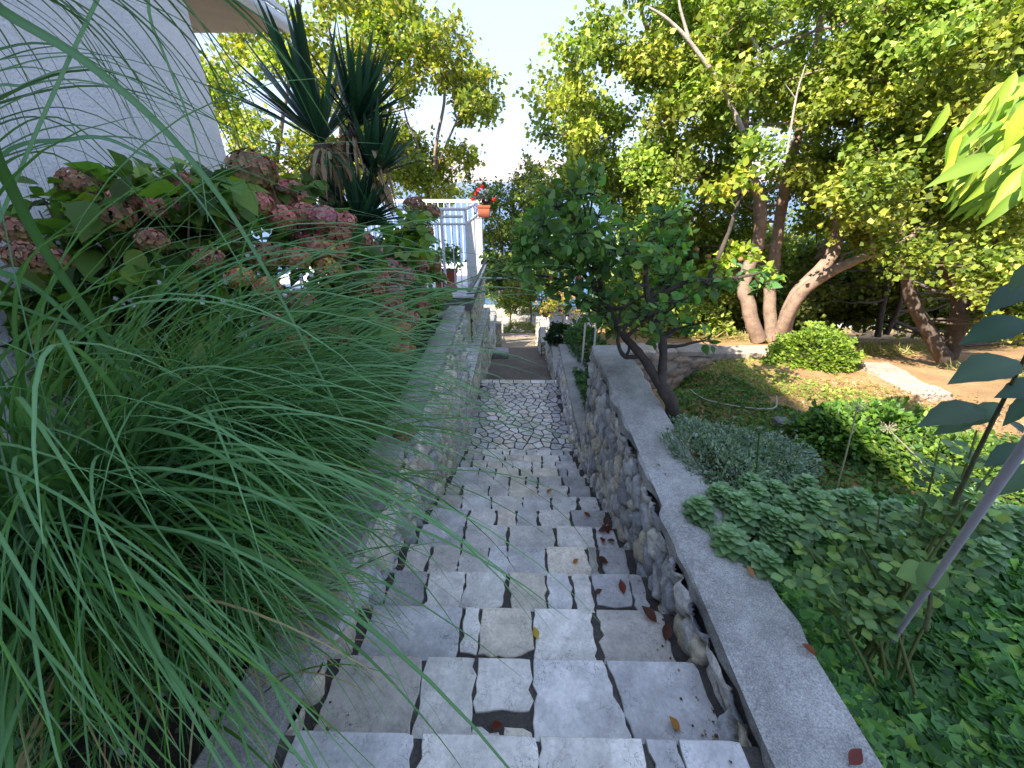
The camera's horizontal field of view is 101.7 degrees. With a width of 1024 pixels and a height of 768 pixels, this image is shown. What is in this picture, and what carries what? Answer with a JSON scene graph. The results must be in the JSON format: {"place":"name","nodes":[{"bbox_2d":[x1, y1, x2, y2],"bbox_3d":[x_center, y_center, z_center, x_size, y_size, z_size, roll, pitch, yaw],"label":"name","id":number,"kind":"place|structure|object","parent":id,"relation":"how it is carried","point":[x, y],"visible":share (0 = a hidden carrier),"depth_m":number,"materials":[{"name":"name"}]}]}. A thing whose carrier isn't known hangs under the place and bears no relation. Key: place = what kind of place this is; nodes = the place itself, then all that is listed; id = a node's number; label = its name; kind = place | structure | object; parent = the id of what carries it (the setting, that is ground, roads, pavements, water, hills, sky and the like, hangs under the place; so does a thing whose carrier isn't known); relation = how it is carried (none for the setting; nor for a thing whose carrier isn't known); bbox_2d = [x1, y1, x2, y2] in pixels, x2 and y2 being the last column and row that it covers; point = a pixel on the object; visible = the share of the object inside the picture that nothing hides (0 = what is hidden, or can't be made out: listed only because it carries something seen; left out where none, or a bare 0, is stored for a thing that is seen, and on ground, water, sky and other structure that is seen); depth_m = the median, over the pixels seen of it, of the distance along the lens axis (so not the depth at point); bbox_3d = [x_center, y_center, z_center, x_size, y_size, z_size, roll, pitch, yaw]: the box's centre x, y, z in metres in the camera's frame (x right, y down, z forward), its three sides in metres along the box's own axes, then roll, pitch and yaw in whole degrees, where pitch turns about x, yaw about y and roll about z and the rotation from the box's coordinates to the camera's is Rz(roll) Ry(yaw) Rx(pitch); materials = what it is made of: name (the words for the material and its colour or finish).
{"place":"outdoors","nodes":[
{"label":"outdoors","id":0,"kind":"place"},
{"bbox_2d":[198,0,388,202],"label":"walnut tree","id":1,"kind":"object","parent":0,"point":[240,51],"visible":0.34,"depth_m":11.84,"materials":[{"name":"green plant"}]},
{"bbox_2d":[467,285,520,293],"bbox_3d":[-0.171,-1.851,8.018,1.724,0.465,0.031,14,29,26],"label":"cable","id":2,"kind":"object","parent":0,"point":[494,290],"visible":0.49,"depth_m":8.11,"materials":[{"name":"plastic"}]},
{"bbox_2d":[5,317,1023,767],"bbox_3d":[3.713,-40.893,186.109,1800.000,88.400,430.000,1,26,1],"label":"ground","id":3,"kind":"structure","parent":0,"point":[941,377],"depth_m":4.16,"materials":[{"name":"soil"}]},
{"bbox_2d":[0,148,269,452],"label":"hydrangea shrub","id":4,"kind":"object","parent":3,"relation":"on","point":[75,197],"visible":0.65,"depth_m":2.33,"materials":[{"name":"green plant"}]},
{"bbox_2d":[0,0,292,465],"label":"house","id":5,"kind":"structure","parent":3,"relation":"on","point":[214,16],"depth_m":3.19,"materials":[{"name":"paint"}]},
{"bbox_2d":[0,0,366,767],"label":"ornamental grass","id":6,"kind":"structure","parent":3,"relation":"on","point":[14,196],"depth_m":1.02,"materials":[{"name":"plant"}]},
{"bbox_2d":[36,447,367,754],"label":"bed stones","id":7,"kind":"object","parent":3,"relation":"on","point":[120,752],"visible":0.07,"depth_m":1.55,"materials":[{"name":"stone"}]},
{"bbox_2d":[56,235,352,426],"bbox_3d":[-2.236,-0.287,2.812,2.303,1.583,0.749,2,26,5],"label":"trailing plant","id":8,"kind":"object","parent":3,"relation":"on","point":[159,281],"visible":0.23,"depth_m":2.47,"materials":[{"name":"green plant"}]},
{"bbox_2d":[0,319,436,767],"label":"leaf litter","id":9,"kind":"object","parent":3,"relation":"on","point":[147,747],"visible":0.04,"depth_m":1.51,"materials":[{"name":"plant"}]},
{"bbox_2d":[172,148,397,389],"bbox_3d":[-1.736,-0.727,3.333,1.577,2.024,2.405,-7,27,-14],"label":"hydrangea shrub","id":10,"kind":"object","parent":3,"relation":"on","point":[287,199],"visible":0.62,"depth_m":3.00,"materials":[{"name":"pink plant"}]},
{"bbox_2d":[0,77,606,767],"bbox_3d":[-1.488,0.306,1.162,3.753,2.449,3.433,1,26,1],"label":"ornamental grass","id":11,"kind":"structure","parent":3,"relation":"on","point":[32,427],"depth_m":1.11,"materials":[{"name":"plant"}]},
{"bbox_2d":[189,0,426,364],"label":"yucca","id":12,"kind":"object","parent":3,"relation":"on","point":[363,100],"visible":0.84,"depth_m":3.48,"materials":[{"name":"green plant"}]},
{"bbox_2d":[192,309,462,513],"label":"ornamental grass","id":13,"kind":"object","parent":3,"relation":"on","point":[358,392],"depth_m":2.78,"materials":[{"name":"plant"}]},
{"bbox_2d":[192,306,471,767],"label":"garden wall","id":14,"kind":"structure","parent":3,"relation":"on","point":[236,745],"depth_m":2.44,"materials":[{"name":"stone"}]},
{"bbox_2d":[365,195,457,441],"bbox_3d":[-1.020,-1.084,4.686,1.453,1.796,4.010,-11,28,-22],"label":"hydrangea shrub","id":15,"kind":"object","parent":3,"relation":"on","point":[421,236],"visible":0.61,"depth_m":4.44,"materials":[{"name":"green plant"}]},
{"bbox_2d":[325,0,511,221],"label":"walnut tree","id":16,"kind":"object","parent":3,"relation":"on","point":[407,33],"visible":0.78,"depth_m":14.59,"materials":[{"name":"green plant"}]},
{"bbox_2d":[466,308,490,425],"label":"ledge wall","id":17,"kind":"structure","parent":3,"relation":"on","point":[484,366],"depth_m":9.50,"materials":[{"name":"stone"}]},
{"bbox_2d":[280,262,486,342],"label":"terrace","id":18,"kind":"structure","parent":17,"relation":"on","point":[477,313],"depth_m":9.52,"materials":[{"name":"paint"}]},
{"bbox_2d":[290,203,482,292],"bbox_3d":[-2.254,-2.964,9.063,5.672,1.698,2.781,-19,32,-33],"label":"railing","id":19,"kind":"object","parent":18,"relation":"on","point":[474,235],"visible":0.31,"depth_m":8.70,"materials":[{"name":"white metal"}]},
{"bbox_2d":[471,185,496,218],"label":"potted geranium","id":20,"kind":"object","parent":19,"relation":"hanging from","point":[483,211],"visible":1,"depth_m":8.76,"materials":[{"name":"ceramic"}]},
{"bbox_2d":[317,199,485,262],"bbox_3d":[-3.226,-4.286,11.738,5.050,1.686,0.050,1,26,1],"label":"railing","id":21,"kind":"object","parent":18,"relation":"on","point":[461,201],"visible":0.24,"depth_m":11.37,"materials":[{"name":"white metal"}]},
{"bbox_2d":[436,238,466,287],"bbox_3d":[-1.331,-2.538,8.891,0.848,1.069,0.751,15,30,28],"label":"planter","id":22,"kind":"object","parent":18,"relation":"on","point":[450,275],"visible":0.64,"depth_m":8.76,"materials":[{"name":"ceramic"}]},
{"bbox_2d":[490,310,502,358],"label":"garden wall","id":23,"kind":"structure","parent":3,"relation":"on","point":[497,317],"depth_m":15.55,"materials":[{"name":"concrete"}]},
{"bbox_2d":[486,282,525,323],"bbox_3d":[-0.309,-4.424,22.448,2.452,3.142,2.478,1,26,1],"label":"young tree","id":24,"kind":"object","parent":3,"relation":"on","point":[508,306],"visible":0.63,"depth_m":22.06,"materials":[{"name":"green plant"}]},
{"bbox_2d":[457,148,557,296],"bbox_3d":[0.019,-7.326,19.433,5.613,6.463,4.923,1,26,1],"label":"persimmon tree","id":25,"kind":"object","parent":3,"relation":"on","point":[500,233],"visible":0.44,"depth_m":18.36,"materials":[{"name":"green plant"}]},
{"bbox_2d":[272,449,764,767],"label":"stone staircase","id":26,"kind":"structure","parent":3,"relation":"on","point":[597,695],"depth_m":1.88,"materials":[{"name":"stone"}]},
{"bbox_2d":[488,720,502,729],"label":"fallen leaf","id":27,"kind":"object","parent":26,"relation":"on","point":[496,725],"visible":1,"depth_m":1.63,"materials":[{"name":"plant"}]},
{"bbox_2d":[296,457,732,765],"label":"step litter","id":28,"kind":"object","parent":26,"relation":"on","point":[715,735],"visible":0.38,"depth_m":1.73,"materials":[{"name":"brown plant"}]},
{"bbox_2d":[533,627,538,640],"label":"fallen leaf","id":29,"kind":"object","parent":26,"relation":"on","point":[536,632],"visible":1,"depth_m":2.12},
{"bbox_2d":[596,556,610,562],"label":"fallen leaf","id":30,"kind":"object","parent":26,"relation":"on","point":[602,559],"visible":1,"depth_m":2.91,"materials":[{"name":"plant"}]},
{"bbox_2d":[603,515,610,524],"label":"fallen leaf","id":31,"kind":"object","parent":26,"relation":"on","point":[606,520],"visible":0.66,"depth_m":3.45,"materials":[{"name":"plant"}]},
{"bbox_2d":[619,579,625,593],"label":"fallen leaf","id":32,"kind":"object","parent":26,"relation":"on","point":[622,586],"visible":1,"depth_m":2.54,"materials":[{"name":"plant"}]},
{"bbox_2d":[641,605,659,623],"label":"fallen leaf","id":33,"kind":"object","parent":26,"relation":"on","point":[650,613],"visible":1,"depth_m":2.21,"materials":[{"name":"plant"}]},
{"bbox_2d":[662,622,672,640],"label":"fallen leaf","id":34,"kind":"object","parent":26,"relation":"on","point":[667,631],"visible":1,"depth_m":2.12,"materials":[{"name":"plant"}]},
{"bbox_2d":[669,716,682,732],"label":"fallen leaf","id":35,"kind":"object","parent":26,"relation":"on","point":[675,723],"visible":1,"depth_m":1.64,"materials":[{"name":"plant"}]},
{"bbox_2d":[503,316,535,332],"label":"weeds","id":36,"kind":"object","parent":3,"relation":"on","point":[522,325],"visible":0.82,"depth_m":21.68,"materials":[{"name":"green plant"}]},
{"bbox_2d":[506,281,545,328],"bbox_3d":[0.838,-4.407,22.723,2.710,2.889,2.375,1,26,1],"label":"young tree","id":37,"kind":"object","parent":3,"relation":"on","point":[522,302],"visible":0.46,"depth_m":22.35,"materials":[{"name":"green plant"}]},
{"bbox_2d":[471,262,596,352],"bbox_3d":[0.564,-1.465,10.197,3.027,2.806,1.250,1,26,1],"label":"pergola","id":38,"kind":"object","parent":3,"relation":"on","point":[544,278],"visible":0.03,"depth_m":9.12,"materials":[{"name":"white metal"}]},
{"bbox_2d":[467,257,487,291],"bbox_3d":[-0.760,-2.408,9.098,0.134,0.478,1.457,5,27,10],"label":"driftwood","id":39,"kind":"object","parent":38,"relation":"on","point":[473,283],"visible":0.81,"depth_m":9.03,"materials":[{"name":"grey wood"}]},
{"bbox_2d":[478,252,558,295],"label":"vine","id":40,"kind":"object","parent":38,"relation":"on","point":[502,263],"visible":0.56,"depth_m":9.25,"materials":[{"name":"green plant"}]},
{"bbox_2d":[485,250,587,311],"bbox_3d":[1.009,-6.642,26.768,8.117,5.486,7.971,1,26,1],"label":"roadside tree","id":41,"kind":"object","parent":3,"relation":"on","point":[491,266],"visible":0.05,"depth_m":26.32,"materials":[{"name":"green plant"}]},
{"bbox_2d":[517,285,560,315],"bbox_3d":[1.542,-4.128,22.558,2.652,2.492,2.743,1,26,1],"label":"young tree","id":42,"kind":"object","parent":3,"relation":"on","point":[534,296],"visible":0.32,"depth_m":22.46,"materials":[{"name":"green plant"}]},
{"bbox_2d":[535,316,561,380],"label":"garden wall","id":43,"kind":"structure","parent":3,"relation":"on","point":[549,355],"depth_m":13.34,"materials":[{"name":"stone"}]},
{"bbox_2d":[541,309,576,346],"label":"geranium","id":44,"kind":"object","parent":43,"relation":"on","point":[555,329],"visible":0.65,"depth_m":11.54,"materials":[{"name":"green plant"}]},
{"bbox_2d":[532,274,584,323],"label":"shrub","id":45,"kind":"object","parent":3,"relation":"on","point":[555,303],"visible":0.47,"depth_m":14.12,"materials":[{"name":"yellow plant"}]},
{"bbox_2d":[556,344,587,462],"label":"garden wall","id":46,"kind":"structure","parent":3,"relation":"on","point":[573,412],"depth_m":7.43,"materials":[{"name":"stone"}]},
{"bbox_2d":[572,352,590,407],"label":"ground cover","id":47,"kind":"object","parent":3,"relation":"on","point":[582,378],"visible":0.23,"depth_m":7.19,"materials":[{"name":"green plant"}]},
{"bbox_2d":[581,323,585,363],"bbox_3d":[1.386,-0.677,8.114,0.032,1.204,0.032,1,26,1],"label":"garden stake","id":48,"kind":"object","parent":3,"relation":"on","point":[583,343],"visible":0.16,"depth_m":8.04,"materials":[{"name":"plastic"}]},
{"bbox_2d":[562,317,610,365],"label":"green shrub","id":49,"kind":"object","parent":3,"relation":"on","point":[573,337],"visible":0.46,"depth_m":8.89,"materials":[{"name":"green plant"}]},
{"bbox_2d":[501,155,786,425],"bbox_3d":[1.058,-0.768,3.724,2.323,2.227,1.445,1,26,1],"label":"medlar tree","id":50,"kind":"object","parent":3,"relation":"on","point":[576,233],"visible":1,"depth_m":3.32,"materials":[{"name":"green plant"}]},
{"bbox_2d":[636,298,741,338],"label":"green shrub","id":51,"kind":"object","parent":3,"relation":"on","point":[716,323],"visible":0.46,"depth_m":8.60,"materials":[{"name":"green plant"}]},
{"bbox_2d":[609,181,799,327],"bbox_3d":[5.038,-3.099,10.719,6.494,4.077,4.898,1,26,1],"label":"background tree","id":52,"kind":"object","parent":3,"relation":"on","point":[701,220],"visible":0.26,"depth_m":9.11,"materials":[{"name":"green plant"}]},
{"bbox_2d":[655,413,792,489],"bbox_3d":[1.446,0.488,2.906,0.989,0.340,1.233,1,26,1],"label":"cushion plant","id":53,"kind":"object","parent":3,"relation":"on","point":[685,430],"visible":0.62,"depth_m":2.88,"materials":[{"name":"green plant"}]},
{"bbox_2d":[620,343,828,388],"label":"wall","id":54,"kind":"structure","parent":3,"relation":"on","point":[684,362],"depth_m":5.43,"materials":[{"name":"concrete"}]},
{"bbox_2d":[512,0,942,343],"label":"maple tree","id":55,"kind":"object","parent":3,"relation":"on","point":[717,75],"visible":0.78,"depth_m":5.99,"materials":[{"name":"green plant"}]},
{"bbox_2d":[579,345,882,767],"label":"garden wall","id":56,"kind":"structure","parent":3,"relation":"on","point":[738,631],"depth_m":2.00,"materials":[{"name":"stone"}]},
{"bbox_2d":[681,493,737,531],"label":"rosette plant","id":57,"kind":"object","parent":56,"relation":"on","point":[699,510],"visible":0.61,"depth_m":2.32,"materials":[{"name":"green plant"}]},
{"bbox_2d":[704,480,760,535],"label":"rosette plant","id":58,"kind":"object","parent":56,"relation":"on","point":[739,509],"visible":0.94,"depth_m":2.34,"materials":[{"name":"green plant"}]},
{"bbox_2d":[708,523,785,585],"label":"rosette plant","id":59,"kind":"object","parent":56,"relation":"on","point":[762,560],"visible":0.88,"depth_m":2.10,"materials":[{"name":"green plant"}]},
{"bbox_2d":[747,565,755,578],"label":"fallen leaf","id":60,"kind":"object","parent":56,"relation":"on","point":[751,571],"visible":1,"depth_m":2.02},
{"bbox_2d":[802,643,820,655],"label":"fallen leaf","id":61,"kind":"object","parent":56,"relation":"on","point":[809,648],"visible":1,"depth_m":1.69,"materials":[{"name":"plant"}]},
{"bbox_2d":[848,748,862,766],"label":"fallen leaf","id":62,"kind":"object","parent":56,"relation":"on","point":[855,756],"visible":1,"depth_m":1.37,"materials":[{"name":"plant"}]},
{"bbox_2d":[685,389,777,409],"bbox_3d":[2.127,0.251,4.355,0.573,0.502,1.060,-20,33,-35],"label":"garden hose","id":63,"kind":"object","parent":3,"relation":"on","point":[739,406],"visible":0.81,"depth_m":3.96,"materials":[{"name":"plastic"}]},
{"bbox_2d":[709,417,827,483],"bbox_3d":[1.832,0.475,2.998,0.728,0.282,0.720,-23,34,-38],"label":"cushion plant","id":64,"kind":"object","parent":3,"relation":"on","point":[797,454],"visible":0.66,"depth_m":2.96,"materials":[{"name":"green plant"}]},
{"bbox_2d":[771,416,793,429],"bbox_3d":[2.439,0.364,3.585,0.351,0.118,0.147,9,28,17],"label":"stone edging","id":65,"kind":"object","parent":3,"relation":"on","point":[778,420],"visible":0.29,"depth_m":3.57,"materials":[{"name":"stone"}]},
{"bbox_2d":[644,328,929,358],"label":"grass","id":66,"kind":"structure","parent":3,"relation":"on","point":[870,348],"depth_m":8.49,"materials":[{"name":"green plant"}]},
{"bbox_2d":[579,208,1023,344],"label":"woodland","id":67,"kind":"object","parent":3,"relation":"on","point":[836,315],"visible":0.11,"depth_m":11.51,"materials":[{"name":"green plant"}]},
{"bbox_2d":[760,320,866,375],"bbox_3d":[3.732,-0.460,5.111,1.056,0.664,1.070,18,32,32],"label":"green shrub","id":68,"kind":"object","parent":3,"relation":"on","point":[841,355],"visible":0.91,"depth_m":4.92,"materials":[{"name":"green plant"}]},
{"bbox_2d":[749,540,896,767],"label":"ivy","id":69,"kind":"object","parent":3,"relation":"on","point":[843,685],"visible":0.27,"depth_m":1.75,"materials":[{"name":"green plant"}]},
{"bbox_2d":[787,473,858,523],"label":"rosette plant","id":70,"kind":"object","parent":3,"relation":"on","point":[798,482],"visible":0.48,"depth_m":2.49,"materials":[{"name":"green plant"}]},
{"bbox_2d":[689,357,965,431],"bbox_3d":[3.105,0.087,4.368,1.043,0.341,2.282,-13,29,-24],"label":"ground cover","id":71,"kind":"object","parent":3,"relation":"on","point":[811,384],"visible":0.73,"depth_m":4.45,"materials":[{"name":"green plant"}]},
{"bbox_2d":[656,369,1023,507],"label":"ground cover","id":72,"kind":"object","parent":3,"relation":"on","point":[727,388],"visible":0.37,"depth_m":3.75,"materials":[{"name":"green plant"}]},
{"bbox_2d":[681,359,1023,435],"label":"leaf litter","id":73,"kind":"object","parent":3,"relation":"on","point":[1007,405],"visible":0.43,"depth_m":4.23,"materials":[{"name":"plant"}]},
{"bbox_2d":[837,399,868,486],"bbox_3d":[2.142,0.473,2.696,0.181,0.821,0.105,1,26,1],"label":"seed head","id":74,"kind":"object","parent":3,"relation":"on","point":[857,408],"visible":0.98,"depth_m":2.59},
{"bbox_2d":[837,486,883,532],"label":"rosette plant","id":75,"kind":"object","parent":3,"relation":"on","point":[862,496],"visible":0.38,"depth_m":2.37,"materials":[{"name":"green plant"}]},
{"bbox_2d":[781,396,950,469],"bbox_3d":[2.751,0.295,3.200,1.223,0.430,0.829,1,26,1],"label":"green shrub","id":76,"kind":"object","parent":3,"relation":"on","point":[810,424],"visible":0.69,"depth_m":3.12,"materials":[{"name":"green plant"}]},
{"bbox_2d":[848,498,909,556],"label":"rosette plant","id":77,"kind":"object","parent":3,"relation":"on","point":[886,509],"visible":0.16,"depth_m":2.40,"materials":[{"name":"green plant"}]},
{"bbox_2d":[750,486,1023,767],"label":"ivy","id":78,"kind":"object","parent":3,"relation":"on","point":[971,636],"visible":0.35,"depth_m":1.78,"materials":[{"name":"green plant"}]},
{"bbox_2d":[750,425,769,473],"bbox_3d":[1.480,0.512,2.583,0.162,0.611,0.106,-17,31,-31],"label":"seed head","id":79,"kind":"object","parent":78,"relation":"on","point":[758,432],"visible":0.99,"depth_m":2.47},
{"bbox_2d":[733,471,788,525],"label":"rosette plant","id":80,"kind":"object","parent":78,"relation":"on","point":[755,490],"visible":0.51,"depth_m":2.47,"materials":[{"name":"green plant"}]},
{"bbox_2d":[750,493,814,558],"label":"rosette plant","id":81,"kind":"object","parent":78,"relation":"on","point":[778,528],"visible":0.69,"depth_m":2.25,"materials":[{"name":"green plant"}]},
{"bbox_2d":[763,478,831,545],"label":"rosette plant","id":82,"kind":"object","parent":78,"relation":"on","point":[810,498],"visible":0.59,"depth_m":2.37,"materials":[{"name":"green plant"}]},
{"bbox_2d":[771,430,1014,695],"bbox_3d":[1.500,0.678,1.700,0.837,1.037,0.572,1,26,1],"label":"rose shrub","id":83,"kind":"object","parent":78,"relation":"on","point":[879,591],"visible":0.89,"depth_m":1.71,"materials":[{"name":"green plant"}]},
{"bbox_2d":[764,219,1023,346],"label":"background tree","id":84,"kind":"object","parent":3,"relation":"on","point":[802,259],"visible":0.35,"depth_m":9.89,"materials":[{"name":"green plant"}]},
{"bbox_2d":[879,422,924,466],"bbox_3d":[2.613,0.444,2.727,0.545,0.446,0.105,1,26,1],"label":"seed head","id":85,"kind":"object","parent":3,"relation":"on","point":[888,428],"visible":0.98,"depth_m":2.67},
{"bbox_2d":[857,362,952,401],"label":"wall","id":86,"kind":"structure","parent":3,"relation":"on","point":[890,373],"depth_m":4.58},
{"bbox_2d":[797,0,1023,363],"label":"maple tree","id":87,"kind":"object","parent":3,"relation":"on","point":[962,58],"visible":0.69,"depth_m":5.32,"materials":[{"name":"green plant"}]},
{"bbox_2d":[896,559,948,630],"bbox_3d":[1.304,0.687,1.350,0.153,0.247,0.081,12,29,24],"label":"sapling","id":88,"kind":"object","parent":3,"relation":"on","point":[916,574],"visible":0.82,"depth_m":1.32,"materials":[{"name":"green plant"}]},
{"bbox_2d":[882,504,977,549],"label":"rosette plant","id":89,"kind":"object","parent":3,"relation":"on","point":[915,508],"visible":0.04,"depth_m":2.30,"materials":[{"name":"green plant"}]},
{"bbox_2d":[852,410,1023,498],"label":"green shrub","id":90,"kind":"object","parent":3,"relation":"on","point":[928,444],"visible":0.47,"depth_m":2.84,"materials":[{"name":"green plant"}]},
{"bbox_2d":[879,358,1023,379],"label":"grass","id":91,"kind":"structure","parent":3,"relation":"on","point":[1021,374],"depth_m":5.35,"materials":[{"name":"green plant"}]},
{"bbox_2d":[890,434,1023,641],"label":"garden pole","id":92,"kind":"object","parent":3,"relation":"in","point":[1013,462],"visible":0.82,"depth_m":0.99,"materials":[{"name":"metal"}]},
{"bbox_2d":[917,264,1023,505],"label":"rose shrub","id":93,"kind":"object","parent":92,"relation":"attached to","point":[952,416],"visible":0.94,"depth_m":1.07,"materials":[{"name":"green plant"}]},
{"bbox_2d":[964,512,1019,577],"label":"rosette plant","id":94,"kind":"object","parent":3,"relation":"on","point":[994,548],"visible":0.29,"depth_m":2.13,"materials":[{"name":"green plant"}]},
{"bbox_2d":[964,485,1023,542],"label":"rosette plant","id":95,"kind":"object","parent":3,"relation":"on","point":[1017,516],"visible":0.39,"depth_m":2.30,"materials":[{"name":"green plant"}]},
{"bbox_2d":[467,379,570,450],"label":"paved path","id":96,"kind":"structure","parent":0,"point":[543,407],"depth_m":7.92,"materials":[{"name":"stone"}]},
{"bbox_2d":[486,332,551,380],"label":"path","id":97,"kind":"structure","parent":0,"point":[529,352],"depth_m":12.73,"materials":[{"name":"soil"}]},
{"bbox_2d":[493,347,508,358],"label":"concrete block","id":98,"kind":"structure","parent":97,"relation":"on","point":[503,350],"depth_m":13.38,"materials":[{"name":"concrete"}]},
{"bbox_2d":[279,157,785,181],"bbox_3d":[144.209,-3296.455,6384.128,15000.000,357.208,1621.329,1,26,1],"label":"hills","id":99,"kind":"structure","parent":0,"point":[498,167],"depth_m":6208.08,"materials":[{"name":"white"}]},
{"bbox_2d":[483,305,582,331],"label":"pavement","id":100,"kind":"structure","parent":0,"point":[501,309],"depth_m":27.95,"materials":[{"name":"concrete"}]},
{"bbox_2d":[194,0,944,160],"label":"sky","id":101,"kind":"structure","parent":0,"point":[511,30],"materials":[{"name":"white"}]},
{"bbox_2d":[251,182,930,304],"bbox_3d":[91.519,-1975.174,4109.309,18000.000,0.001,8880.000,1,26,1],"label":"sea","id":102,"kind":"structure","parent":0,"point":[447,234],"depth_m":574.98,"materials":[{"name":"liquid"}]},
{"bbox_2d":[503,312,940,328],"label":"road","id":103,"kind":"structure","parent":0,"point":[555,318],"depth_m":26.58,"materials":[{"name":"asphalt"}]},
{"bbox_2d":[920,72,1023,229],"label":"cherry branch","id":104,"kind":"object","parent":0,"point":[993,122],"visible":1,"depth_m":1.51,"materials":[{"name":"green plant"}]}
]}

